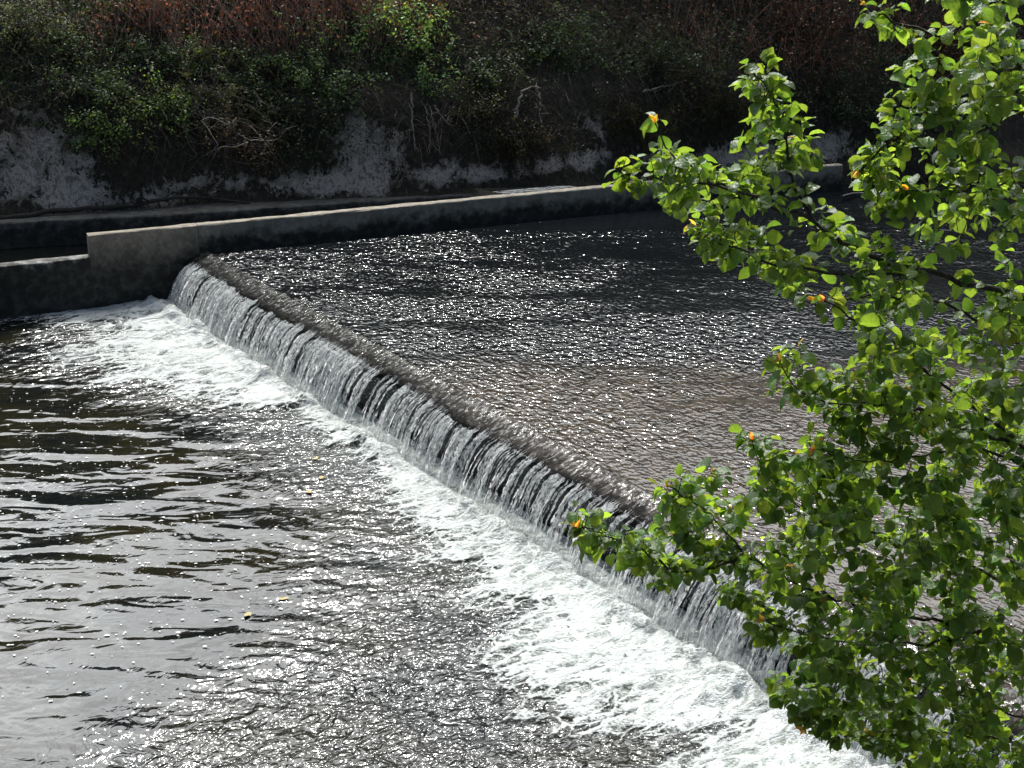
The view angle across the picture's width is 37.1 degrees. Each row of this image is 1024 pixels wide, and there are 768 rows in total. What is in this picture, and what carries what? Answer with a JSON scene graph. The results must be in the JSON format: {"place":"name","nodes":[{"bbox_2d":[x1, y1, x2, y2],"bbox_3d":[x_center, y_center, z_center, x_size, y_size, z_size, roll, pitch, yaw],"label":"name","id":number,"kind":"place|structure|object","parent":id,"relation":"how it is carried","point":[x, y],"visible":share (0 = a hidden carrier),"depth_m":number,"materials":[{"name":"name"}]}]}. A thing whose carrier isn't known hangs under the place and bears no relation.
{"place":"outdoors","nodes":[
{"label":"outdoors","id":0,"kind":"place"},
{"bbox_2d":[0,301,919,767],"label":"water","id":1,"kind":"structure","parent":0,"point":[392,699],"depth_m":18.15,"materials":[{"name":"grey liquid"}]},
{"bbox_2d":[2,390,523,720],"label":"foam flecks","id":2,"kind":"object","parent":1,"relation":"on","point":[196,563],"visible":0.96,"depth_m":19.31,"materials":[{"name":"white liquid"}]},
{"bbox_2d":[0,295,904,767],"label":"foam","id":3,"kind":"object","parent":1,"relation":"on","point":[672,683],"visible":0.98,"depth_m":18.04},
{"bbox_2d":[0,171,1016,262],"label":"water","id":4,"kind":"structure","parent":0,"point":[16,254],"depth_m":31.62,"materials":[{"name":"black liquid"}]},
{"bbox_2d":[0,0,1023,248],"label":"riverbank","id":5,"kind":"structure","parent":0,"point":[28,186],"depth_m":34.33,"materials":[{"name":"soil"}]},
{"bbox_2d":[0,0,82,77],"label":"bush","id":6,"kind":"object","parent":5,"relation":"on","point":[14,23],"visible":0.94,"depth_m":32.78,"materials":[{"name":"green plant"}]},
{"bbox_2d":[0,0,126,69],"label":"bramble","id":7,"kind":"object","parent":5,"relation":"on","point":[59,37],"visible":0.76,"depth_m":33.13,"materials":[{"name":"green plant"}]},
{"bbox_2d":[2,41,154,136],"bbox_3d":[-9.309,-6.117,32.547,3.411,2.263,1.845,0,19,0],"label":"gorse","id":8,"kind":"object","parent":5,"relation":"on","point":[95,90],"visible":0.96,"depth_m":32.48,"materials":[{"name":"green plant"}]},
{"bbox_2d":[27,107,180,164],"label":"bramble","id":9,"kind":"object","parent":5,"relation":"on","point":[92,135],"visible":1,"depth_m":32.35,"materials":[{"name":"green plant"}]},
{"bbox_2d":[91,0,166,24],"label":"bramble","id":10,"kind":"object","parent":5,"relation":"on","point":[112,5],"visible":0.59,"depth_m":34.05,"materials":[{"name":"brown plant"}]},
{"bbox_2d":[98,30,199,100],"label":"gorse","id":11,"kind":"object","parent":5,"relation":"on","point":[139,50],"visible":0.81,"depth_m":33.31,"materials":[{"name":"green plant"}]},
{"bbox_2d":[92,60,212,141],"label":"bramble","id":12,"kind":"object","parent":5,"relation":"on","point":[174,96],"visible":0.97,"depth_m":32.77,"materials":[{"name":"green plant"}]},
{"bbox_2d":[147,31,247,86],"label":"bush","id":13,"kind":"object","parent":5,"relation":"on","point":[195,54],"visible":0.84,"depth_m":33.64,"materials":[{"name":"green plant"}]},
{"bbox_2d":[158,45,280,136],"bbox_3d":[-6.438,-5.992,33.315,2.725,2.768,1.457,5,20,13],"label":"gorse","id":14,"kind":"object","parent":5,"relation":"on","point":[205,90],"visible":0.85,"depth_m":33.30,"materials":[{"name":"green plant"}]},
{"bbox_2d":[170,98,302,192],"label":"bare branches","id":15,"kind":"object","parent":5,"relation":"on","point":[233,138],"visible":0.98,"depth_m":33.23,"materials":[{"name":"brown plant"}]},
{"bbox_2d":[0,188,502,244],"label":"ledge","id":16,"kind":"object","parent":5,"relation":"on","point":[63,229],"visible":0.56,"depth_m":32.44,"materials":[{"name":"concrete"}]},
{"bbox_2d":[0,188,249,219],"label":"fallen branch","id":17,"kind":"object","parent":16,"relation":"on","point":[139,202],"visible":0.97,"depth_m":32.49,"materials":[{"name":"brown wood"}]},
{"bbox_2d":[208,55,296,134],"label":"bush","id":18,"kind":"object","parent":5,"relation":"on","point":[255,97],"visible":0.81,"depth_m":33.75,"materials":[{"name":"green plant"}]},
{"bbox_2d":[222,11,349,98],"bbox_3d":[-4.599,-7.170,33.889,3.779,2.296,1.448,0,19,0],"label":"bush","id":19,"kind":"object","parent":5,"relation":"on","point":[319,65],"visible":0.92,"depth_m":34.01,"materials":[{"name":"green plant"}]},
{"bbox_2d":[225,86,384,183],"bbox_3d":[-4.654,-5.219,33.593,3.519,2.517,1.755,-6,20,-16],"label":"ivy","id":20,"kind":"object","parent":5,"relation":"on","point":[289,118],"visible":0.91,"depth_m":33.51,"materials":[{"name":"green plant"}]},
{"bbox_2d":[292,62,392,125],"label":"bush","id":21,"kind":"object","parent":5,"relation":"on","point":[331,91],"visible":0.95,"depth_m":33.76,"materials":[{"name":"green plant"}]},
{"bbox_2d":[293,0,459,68],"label":"bush","id":22,"kind":"object","parent":5,"relation":"on","point":[406,21],"visible":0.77,"depth_m":34.59,"materials":[{"name":"green plant"}]},
{"bbox_2d":[385,155,408,190],"bbox_3d":[-2.535,-4.676,33.879,0.563,0.770,0.420,0,19,0],"label":"bare root","id":23,"kind":"object","parent":5,"relation":"on","point":[397,177],"visible":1,"depth_m":33.90,"materials":[{"name":"brown wood"}]},
{"bbox_2d":[406,92,418,151],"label":"hanging creeper","id":24,"kind":"object","parent":5,"relation":"hanging from","point":[411,94],"visible":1,"depth_m":33.73,"materials":[{"name":"grey plant"}]},
{"bbox_2d":[424,105,431,152],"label":"hanging creeper","id":25,"kind":"object","parent":5,"relation":"hanging from","point":[429,127],"visible":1,"depth_m":33.72,"materials":[{"name":"grey plant"}]},
{"bbox_2d":[429,106,439,152],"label":"hanging creeper","id":26,"kind":"object","parent":5,"relation":"hanging from","point":[435,131],"visible":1,"depth_m":33.74,"materials":[{"name":"grey plant"}]},
{"bbox_2d":[409,34,465,111],"bbox_3d":[-1.719,-6.797,34.215,1.224,2.062,1.043,-9,21,-23],"label":"sapling","id":27,"kind":"object","parent":5,"relation":"on","point":[424,74],"visible":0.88,"depth_m":34.10,"materials":[{"name":"green plant"}]},
{"bbox_2d":[0,0,935,190],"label":"dead stems","id":28,"kind":"object","parent":5,"relation":"on","point":[314,127],"visible":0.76,"depth_m":34.26,"materials":[{"name":"brown plant"}]},
{"bbox_2d":[433,105,453,129],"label":"hanging creeper","id":29,"kind":"object","parent":28,"relation":"hanging from","point":[440,119],"visible":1,"depth_m":33.77,"materials":[{"name":"grey plant"}]},
{"bbox_2d":[443,77,521,152],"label":"gorse","id":30,"kind":"object","parent":5,"relation":"on","point":[473,112],"visible":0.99,"depth_m":34.17,"materials":[{"name":"green plant"}]},
{"bbox_2d":[436,44,563,128],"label":"ivy","id":31,"kind":"object","parent":5,"relation":"on","point":[486,70],"visible":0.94,"depth_m":34.49,"materials":[{"name":"green plant"}]},
{"bbox_2d":[0,0,1023,139],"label":"undergrowth","id":32,"kind":"object","parent":5,"relation":"on","point":[419,57],"visible":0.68,"depth_m":35.22,"materials":[{"name":"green plant"}]},
{"bbox_2d":[74,0,971,87],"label":"dry canes","id":33,"kind":"object","parent":5,"relation":"on","point":[156,10],"visible":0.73,"depth_m":34.55,"materials":[{"name":"brown plant"}]},
{"bbox_2d":[514,79,547,123],"bbox_3d":[0.364,-6.375,34.518,0.875,0.932,0.719,-10,22,-26],"label":"bare root","id":34,"kind":"object","parent":5,"relation":"on","point":[536,87],"visible":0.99,"depth_m":34.52,"materials":[{"name":"grey wood"}]},
{"bbox_2d":[463,103,599,191],"bbox_3d":[0.453,-5.364,34.395,3.233,1.906,1.324,0,19,0],"label":"bush","id":35,"kind":"object","parent":5,"relation":"on","point":[524,146],"visible":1,"depth_m":34.33,"materials":[{"name":"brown plant"}]},
{"bbox_2d":[470,0,646,88],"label":"bush","id":36,"kind":"object","parent":5,"relation":"on","point":[557,40],"visible":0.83,"depth_m":35.47,"materials":[{"name":"green plant"}]},
{"bbox_2d":[586,93,709,172],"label":"tussock","id":37,"kind":"object","parent":5,"relation":"on","point":[636,117],"visible":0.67,"depth_m":35.77,"materials":[{"name":"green plant"}]},
{"bbox_2d":[580,14,804,128],"bbox_3d":[4.026,-7.359,36.561,5.831,3.386,2.705,-4,20,-10],"label":"bush","id":38,"kind":"object","parent":5,"relation":"on","point":[695,62],"visible":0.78,"depth_m":36.33,"materials":[{"name":"green plant"}]},
{"bbox_2d":[642,81,682,98],"bbox_3d":[3.571,-6.916,36.181,0.288,0.405,1.254,18,26,41],"label":"dead stick","id":39,"kind":"object","parent":38,"relation":"on","point":[653,89],"visible":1,"depth_m":36.15,"materials":[{"name":"brown wood"}]},
{"bbox_2d":[670,73,798,157],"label":"tussock","id":40,"kind":"object","parent":5,"relation":"on","point":[727,102],"visible":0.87,"depth_m":36.91,"materials":[{"name":"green plant"}]},
{"bbox_2d":[706,0,902,111],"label":"bush","id":41,"kind":"object","parent":5,"relation":"on","point":[794,8],"visible":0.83,"depth_m":38.09,"materials":[{"name":"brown plant"}]},
{"bbox_2d":[729,46,915,155],"bbox_3d":[7.773,-7.077,38.139,4.986,2.686,2.686,0,19,0],"label":"bush","id":42,"kind":"object","parent":5,"relation":"on","point":[847,113],"visible":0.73,"depth_m":37.94,"materials":[{"name":"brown plant"}]},
{"bbox_2d":[828,48,1004,175],"bbox_3d":[10.370,-6.454,37.934,4.662,3.684,2.949,6,20,17],"label":"bush","id":43,"kind":"object","parent":5,"relation":"on","point":[935,129],"visible":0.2,"depth_m":38.15,"materials":[{"name":"green plant"}]},
{"bbox_2d":[834,0,1023,91],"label":"bush","id":44,"kind":"object","parent":5,"relation":"on","point":[936,44],"visible":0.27,"depth_m":39.34,"materials":[{"name":"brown plant"}]},
{"bbox_2d":[479,186,547,191],"bbox_3d":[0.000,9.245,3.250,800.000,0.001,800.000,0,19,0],"label":"ground","id":45,"kind":"structure","parent":0,"point":[495,189],"depth_m":46.47,"materials":[{"name":"grey soil"}]},
{"bbox_2d":[0,163,842,320],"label":"stepped wall","id":46,"kind":"structure","parent":45,"relation":"on","point":[118,267],"depth_m":30.64,"materials":[{"name":"concrete"}]},
{"bbox_2d":[183,251,1023,767],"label":"weir","id":47,"kind":"object","parent":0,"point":[565,463],"visible":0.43,"depth_m":21.48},
{"bbox_2d":[157,262,1022,767],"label":"waterfall","id":48,"kind":"structure","parent":47,"relation":"on","point":[227,296],"depth_m":21.41,"materials":[{"name":"white liquid"}]},
{"bbox_2d":[213,175,1023,691],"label":"water","id":49,"kind":"structure","parent":0,"point":[637,347],"depth_m":25.60,"materials":[{"name":"grey liquid"}]},
{"bbox_2d":[842,181,863,195],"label":"snagged branch","id":50,"kind":"object","parent":49,"relation":"on","point":[853,192],"visible":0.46,"depth_m":34.90,"materials":[{"name":"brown wood"}]},
{"bbox_2d":[561,0,1023,767],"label":"tree","id":51,"kind":"object","parent":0,"point":[983,88],"visible":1,"depth_m":5.84,"materials":[{"name":"green plant"}]}
]}

